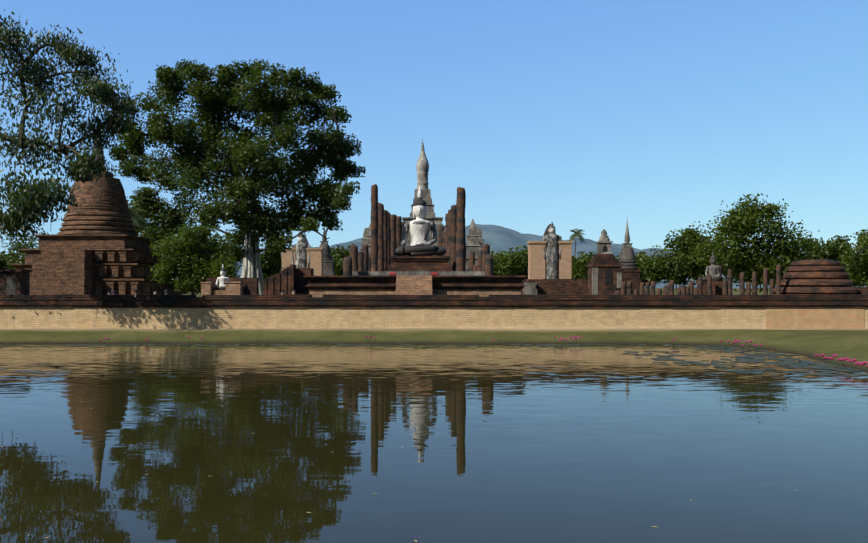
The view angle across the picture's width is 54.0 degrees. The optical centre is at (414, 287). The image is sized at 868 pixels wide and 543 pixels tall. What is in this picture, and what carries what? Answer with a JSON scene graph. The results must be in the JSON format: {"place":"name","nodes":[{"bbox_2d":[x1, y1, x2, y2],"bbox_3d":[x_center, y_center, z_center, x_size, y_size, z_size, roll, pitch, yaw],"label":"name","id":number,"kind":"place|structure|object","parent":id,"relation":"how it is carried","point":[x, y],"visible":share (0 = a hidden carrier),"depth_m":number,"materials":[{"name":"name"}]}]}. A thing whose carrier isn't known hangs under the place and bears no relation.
{"place":"outdoors","nodes":[
{"label":"outdoors","id":0,"kind":"place"},
{"bbox_2d":[0,343,867,542],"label":"water","id":1,"kind":"structure","parent":0,"point":[270,443],"depth_m":11.43,"materials":[{"name":"blue liquid"}]},
{"bbox_2d":[0,343,867,376],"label":"lily pads","id":2,"kind":"object","parent":1,"relation":"on","point":[786,361],"visible":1,"depth_m":25.32,"materials":[{"name":"green plant"}]},
{"bbox_2d":[99,336,867,373],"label":"water lilies","id":3,"kind":"object","parent":1,"relation":"on","point":[834,355],"visible":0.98,"depth_m":23.95,"materials":[{"name":"pink plant"}]},
{"bbox_2d":[0,288,867,371],"bbox_3d":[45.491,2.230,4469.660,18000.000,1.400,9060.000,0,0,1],"label":"ground","id":4,"kind":"structure","parent":0,"point":[851,344],"depth_m":33.08,"materials":[{"name":"green plant"}]},
{"bbox_2d":[0,251,23,268],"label":"tree leaves","id":5,"kind":"object","parent":4,"relation":"on","point":[2,265],"depth_m":377.08,"materials":[{"name":"green plant"}]},
{"bbox_2d":[0,269,31,294],"bbox_3d":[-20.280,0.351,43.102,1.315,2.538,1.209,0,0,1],"label":"brick building","id":6,"kind":"structure","parent":4,"relation":"on","point":[14,281],"depth_m":42.60,"materials":[{"name":"red brick"}]},
{"bbox_2d":[0,227,47,268],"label":"tree","id":7,"kind":"object","parent":4,"relation":"on","point":[16,248],"depth_m":151.30,"materials":[{"name":"green plant"}]},
{"bbox_2d":[0,9,137,240],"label":"tree","id":8,"kind":"object","parent":4,"relation":"on","point":[32,212],"depth_m":39.51,"materials":[{"name":"green plant"}]},
{"bbox_2d":[2,14,133,250],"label":"tree pods","id":9,"kind":"object","parent":8,"relation":"attached to","point":[61,128],"visible":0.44,"depth_m":39.48,"materials":[{"name":"black plant"}]},
{"bbox_2d":[10,113,185,294],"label":"chedi","id":10,"kind":"structure","parent":4,"relation":"on","point":[96,245],"depth_m":101.75,"materials":[{"name":"brick"}]},
{"bbox_2d":[128,207,147,231],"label":"palm","id":11,"kind":"object","parent":4,"relation":"on","point":[135,219],"depth_m":119.86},
{"bbox_2d":[127,191,181,276],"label":"tree","id":12,"kind":"object","parent":4,"relation":"on","point":[145,216],"depth_m":146.35,"materials":[{"name":"green plant"}]},
{"bbox_2d":[149,224,239,294],"bbox_3d":[-15.585,-1.347,60.586,6.629,6.220,5.335,0,0,1],"label":"young tree","id":13,"kind":"object","parent":4,"relation":"on","point":[213,262],"depth_m":59.67,"materials":[{"name":"green plant"}]},
{"bbox_2d":[200,278,258,296],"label":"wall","id":14,"kind":"structure","parent":4,"relation":"on","point":[241,286],"depth_m":39.26,"materials":[{"name":"beige brick"}]},
{"bbox_2d":[213,265,228,289],"bbox_3d":[-8.904,-0.482,39.447,0.924,1.245,0.524,0,0,1],"label":"buddha statue","id":15,"kind":"object","parent":14,"relation":"on","point":[222,279],"visible":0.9,"depth_m":39.38,"materials":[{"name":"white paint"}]},
{"bbox_2d":[107,58,365,277],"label":"bodhi tree","id":16,"kind":"object","parent":4,"relation":"on","point":[334,153],"depth_m":104.45,"materials":[{"name":"green plant"}]},
{"bbox_2d":[240,233,262,294],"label":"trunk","id":17,"kind":"object","parent":4,"relation":"on","point":[248,262],"visible":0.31,"depth_m":105.31,"materials":[{"name":"grey plant"}]},
{"bbox_2d":[260,253,281,278],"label":"tree leaves","id":18,"kind":"object","parent":4,"relation":"on","point":[267,272],"visible":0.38,"depth_m":398.89,"materials":[{"name":"green plant"}]},
{"bbox_2d":[263,264,313,294],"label":"broken brick wall","id":19,"kind":"structure","parent":4,"relation":"on","point":[288,280],"depth_m":52.03,"materials":[{"name":"brown brick"}]},
{"bbox_2d":[282,234,323,275],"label":"mondop","id":20,"kind":"structure","parent":4,"relation":"on","point":[316,259],"depth_m":155.09,"materials":[{"name":"brick"}]},
{"bbox_2d":[292,234,310,267],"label":"standing buddha statue","id":21,"kind":"object","parent":20,"relation":"on","point":[301,255],"visible":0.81,"depth_m":154.87,"materials":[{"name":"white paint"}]},
{"bbox_2d":[319,227,334,275],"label":"chedi","id":22,"kind":"structure","parent":4,"relation":"on","point":[328,265],"depth_m":168.82,"materials":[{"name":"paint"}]},
{"bbox_2d":[303,256,526,296],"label":"temple platform","id":23,"kind":"structure","parent":4,"relation":"on","point":[419,275],"depth_m":39.85,"materials":[{"name":"brown brick"}]},
{"bbox_2d":[393,186,445,255],"bbox_3d":[0.287,-3.885,49.768,3.080,4.150,1.745,0,0,1],"label":"buddha statue","id":24,"kind":"object","parent":23,"relation":"on","point":[419,228],"visible":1,"depth_m":49.52,"materials":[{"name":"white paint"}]},
{"bbox_2d":[343,184,493,275],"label":"columns","id":25,"kind":"structure","parent":4,"relation":"on","point":[386,231],"depth_m":48.72,"materials":[{"name":"brown stone"}]},
{"bbox_2d":[360,140,483,270],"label":"chedi","id":26,"kind":"structure","parent":4,"relation":"on","point":[475,242],"depth_m":137.81,"materials":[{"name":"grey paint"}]},
{"bbox_2d":[0,294,867,328],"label":"enclosure wall","id":27,"kind":"structure","parent":4,"relation":"on","point":[555,311],"depth_m":35.36,"materials":[{"name":"brick"}]},
{"bbox_2d":[521,279,587,294],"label":"low brick wall","id":28,"kind":"structure","parent":4,"relation":"on","point":[557,286],"depth_m":130.66,"materials":[{"name":"red brick"}]},
{"bbox_2d":[521,224,572,282],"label":"mondop","id":29,"kind":"structure","parent":28,"relation":"on","point":[536,266],"depth_m":136.69,"materials":[{"name":"brick"}]},
{"bbox_2d":[542,222,561,278],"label":"standing buddha statue","id":30,"kind":"object","parent":29,"relation":"on","point":[552,239],"visible":0.94,"depth_m":136.50,"materials":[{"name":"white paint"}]},
{"bbox_2d":[568,228,586,278],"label":"palm","id":31,"kind":"object","parent":4,"relation":"on","point":[574,235],"depth_m":299.17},
{"bbox_2d":[586,229,621,294],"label":"ruined shrine","id":32,"kind":"object","parent":4,"relation":"on","point":[604,265],"visible":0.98,"depth_m":74.74,"materials":[{"name":"red brick"}]},
{"bbox_2d":[619,221,640,294],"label":"stupa","id":33,"kind":"object","parent":4,"relation":"on","point":[630,271],"visible":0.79,"depth_m":83.87,"materials":[{"name":"brick"}]},
{"bbox_2d":[640,275,657,285],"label":"tree leaves","id":34,"kind":"object","parent":4,"relation":"on","point":[643,281],"visible":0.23,"depth_m":478.29,"materials":[{"name":"green plant"}]},
{"bbox_2d":[667,272,685,290],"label":"tree leaves","id":35,"kind":"object","parent":4,"relation":"on","point":[670,277],"depth_m":418.14,"materials":[{"name":"green plant"}]},
{"bbox_2d":[663,239,707,284],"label":"tree","id":36,"kind":"object","parent":4,"relation":"on","point":[681,264],"visible":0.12,"depth_m":118.13,"materials":[{"name":"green plant"}]},
{"bbox_2d":[638,228,723,284],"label":"tree leaves","id":37,"kind":"object","parent":36,"relation":"on","point":[659,267],"visible":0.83,"depth_m":116.44,"materials":[{"name":"green plant"}]},
{"bbox_2d":[615,264,780,294],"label":"columns","id":38,"kind":"structure","parent":4,"relation":"on","point":[689,289],"depth_m":61.58,"materials":[{"name":"brown stone"}]},
{"bbox_2d":[687,264,709,280],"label":"tree leaves","id":39,"kind":"object","parent":4,"relation":"on","point":[692,278],"visible":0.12,"depth_m":404.06,"materials":[{"name":"green plant"}]},
{"bbox_2d":[696,281,722,294],"bbox_3d":[22.620,0.560,64.663,2.217,2.124,1.612,0,0,1],"label":"statue pedestal","id":40,"kind":"object","parent":4,"relation":"on","point":[717,287],"visible":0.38,"depth_m":63.86,"materials":[{"name":"red brick"}]},
{"bbox_2d":[702,251,724,280],"bbox_3d":[22.616,-1.645,64.595,1.725,2.324,0.977,0,0,1],"label":"buddha statue","id":41,"kind":"object","parent":40,"relation":"on","point":[713,269],"visible":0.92,"depth_m":64.47,"materials":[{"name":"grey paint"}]},
{"bbox_2d":[716,246,754,279],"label":"tree leaves","id":42,"kind":"object","parent":4,"relation":"on","point":[728,263],"depth_m":366.69,"materials":[{"name":"green plant"}]},
{"bbox_2d":[688,193,823,291],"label":"tree","id":43,"kind":"object","parent":4,"relation":"on","point":[750,224],"depth_m":109.91,"materials":[{"name":"green plant"}]},
{"bbox_2d":[745,270,775,288],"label":"tree leaves","id":44,"kind":"object","parent":4,"relation":"on","point":[757,279],"depth_m":416.47,"materials":[{"name":"green plant"}]},
{"bbox_2d":[770,260,867,294],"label":"stupa base","id":45,"kind":"object","parent":4,"relation":"on","point":[815,277],"visible":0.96,"depth_m":62.72,"materials":[{"name":"red brick"}]},
{"bbox_2d":[841,253,867,281],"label":"tree leaves","id":46,"kind":"object","parent":4,"relation":"on","point":[848,269],"visible":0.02,"depth_m":324.69,"materials":[{"name":"green plant"}]},
{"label":"tree wood","id":47,"kind":"object","parent":4,"relation":"on","visible":0},
{"bbox_2d":[492,247,527,281],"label":"tree leaves","id":48,"kind":"object","parent":47,"relation":"attached to","point":[504,265],"visible":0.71,"depth_m":192.95,"materials":[{"name":"green plant"}]},
{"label":"tree wood","id":49,"kind":"object","parent":4,"relation":"on","visible":0},
{"bbox_2d":[330,245,349,275],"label":"tree leaves","id":50,"kind":"object","parent":49,"relation":"on","point":[338,257],"visible":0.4,"depth_m":210.02,"materials":[{"name":"green plant"}]},
{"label":"tree wood","id":51,"kind":"object","parent":4,"relation":"on","visible":0},
{"bbox_2d":[572,251,665,279],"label":"tree","id":52,"kind":"object","parent":51,"relation":"on","point":[581,269],"visible":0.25,"depth_m":234.83,"materials":[{"name":"green plant"}]},
{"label":"tree wood","id":53,"kind":"object","parent":4,"relation":"on","visible":0},
{"bbox_2d":[798,235,851,266],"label":"tree leaves","id":54,"kind":"object","parent":53,"relation":"on","point":[830,251],"visible":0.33,"depth_m":131.00,"materials":[{"name":"green plant"}]},
{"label":"tree wood","id":55,"kind":"object","parent":4,"relation":"on","visible":0},
{"bbox_2d":[837,228,867,286],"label":"tree leaves","id":56,"kind":"object","parent":55,"relation":"attached to","point":[861,275],"visible":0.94,"depth_m":89.42,"materials":[{"name":"green plant"}]},
{"bbox_2d":[0,0,867,258],"label":"sky","id":57,"kind":"structure","parent":0,"point":[591,116],"materials":[{"name":"blue"}]},
{"bbox_2d":[171,224,866,287],"bbox_3d":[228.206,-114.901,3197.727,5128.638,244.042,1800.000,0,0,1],"label":"hills","id":58,"kind":"structure","parent":0,"point":[496,238],"depth_m":2762.27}
]}

